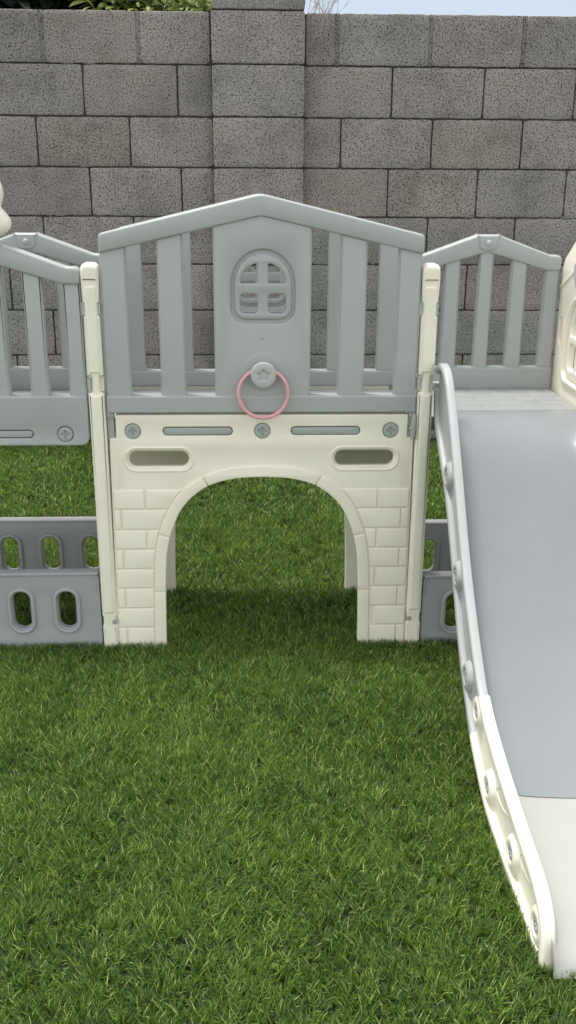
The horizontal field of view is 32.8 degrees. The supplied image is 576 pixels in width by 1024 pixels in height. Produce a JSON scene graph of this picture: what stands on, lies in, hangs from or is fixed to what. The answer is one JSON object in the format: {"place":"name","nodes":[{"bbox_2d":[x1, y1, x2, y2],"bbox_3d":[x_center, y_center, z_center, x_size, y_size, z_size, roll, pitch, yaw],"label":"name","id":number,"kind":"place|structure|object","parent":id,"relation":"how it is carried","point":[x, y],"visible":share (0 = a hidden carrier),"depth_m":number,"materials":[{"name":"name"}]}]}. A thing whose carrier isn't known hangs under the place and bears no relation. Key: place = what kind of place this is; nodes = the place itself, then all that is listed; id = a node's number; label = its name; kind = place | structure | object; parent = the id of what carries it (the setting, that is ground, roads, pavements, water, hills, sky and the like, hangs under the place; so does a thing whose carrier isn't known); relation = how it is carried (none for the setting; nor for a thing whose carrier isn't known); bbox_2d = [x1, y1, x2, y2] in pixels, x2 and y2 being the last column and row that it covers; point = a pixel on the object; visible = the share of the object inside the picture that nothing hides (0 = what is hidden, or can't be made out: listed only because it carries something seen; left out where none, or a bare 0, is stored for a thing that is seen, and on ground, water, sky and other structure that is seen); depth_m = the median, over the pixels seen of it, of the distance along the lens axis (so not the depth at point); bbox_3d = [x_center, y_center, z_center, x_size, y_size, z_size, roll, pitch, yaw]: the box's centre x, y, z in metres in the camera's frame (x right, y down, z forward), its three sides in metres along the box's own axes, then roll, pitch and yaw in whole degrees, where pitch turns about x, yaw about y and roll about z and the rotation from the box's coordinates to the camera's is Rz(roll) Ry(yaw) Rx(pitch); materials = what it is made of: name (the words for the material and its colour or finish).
{"place":"outdoors","nodes":[
{"label":"outdoors","id":0,"kind":"place"},
{"bbox_2d":[0,439,575,1023],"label":"ground","id":1,"kind":"structure","parent":0,"point":[228,943],"depth_m":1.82,"materials":[{"name":"green plant"}]},
{"bbox_2d":[0,0,195,10],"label":"dark shrub","id":2,"kind":"object","parent":1,"relation":"on","point":[39,4],"visible":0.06,"depth_m":4.38,"materials":[{"name":"green plant"}]},
{"bbox_2d":[67,0,211,12],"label":"yellow shrub","id":3,"kind":"object","parent":1,"relation":"on","point":[170,5],"visible":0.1,"depth_m":4.29,"materials":[{"name":"green plant"}]},
{"bbox_2d":[0,182,575,649],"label":"toddler playset","id":4,"kind":"object","parent":1,"relation":"on","point":[178,432],"visible":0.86,"depth_m":2.51,"materials":[{"name":"grey plastic"}]},
{"bbox_2d":[237,370,289,419],"bbox_3d":[-0.061,-0.294,2.431,0.132,0.132,0.010,0,20,-2],"label":"toy ring","id":5,"kind":"object","parent":4,"relation":"hanging from","point":[246,410],"visible":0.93,"depth_m":2.43,"materials":[{"name":"pink plastic"}]},
{"bbox_2d":[0,0,575,442],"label":"block wall","id":6,"kind":"structure","parent":1,"relation":"on","point":[440,130],"depth_m":4.19,"materials":[{"name":"grey concrete"}]},
{"bbox_2d":[308,0,347,13],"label":"dry plant","id":7,"kind":"object","parent":1,"relation":"on","point":[315,7],"visible":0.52,"depth_m":4.37,"materials":[{"name":"plant"}]},
{"bbox_2d":[433,363,575,979],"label":"slide","id":8,"kind":"object","parent":1,"relation":"on","point":[509,479],"visible":1,"depth_m":2.21,"materials":[{"name":"grey plastic"}]},
{"bbox_2d":[156,0,575,16],"label":"sky","id":9,"kind":"structure","parent":0,"point":[566,8],"materials":[{"name":"white"}]}
]}

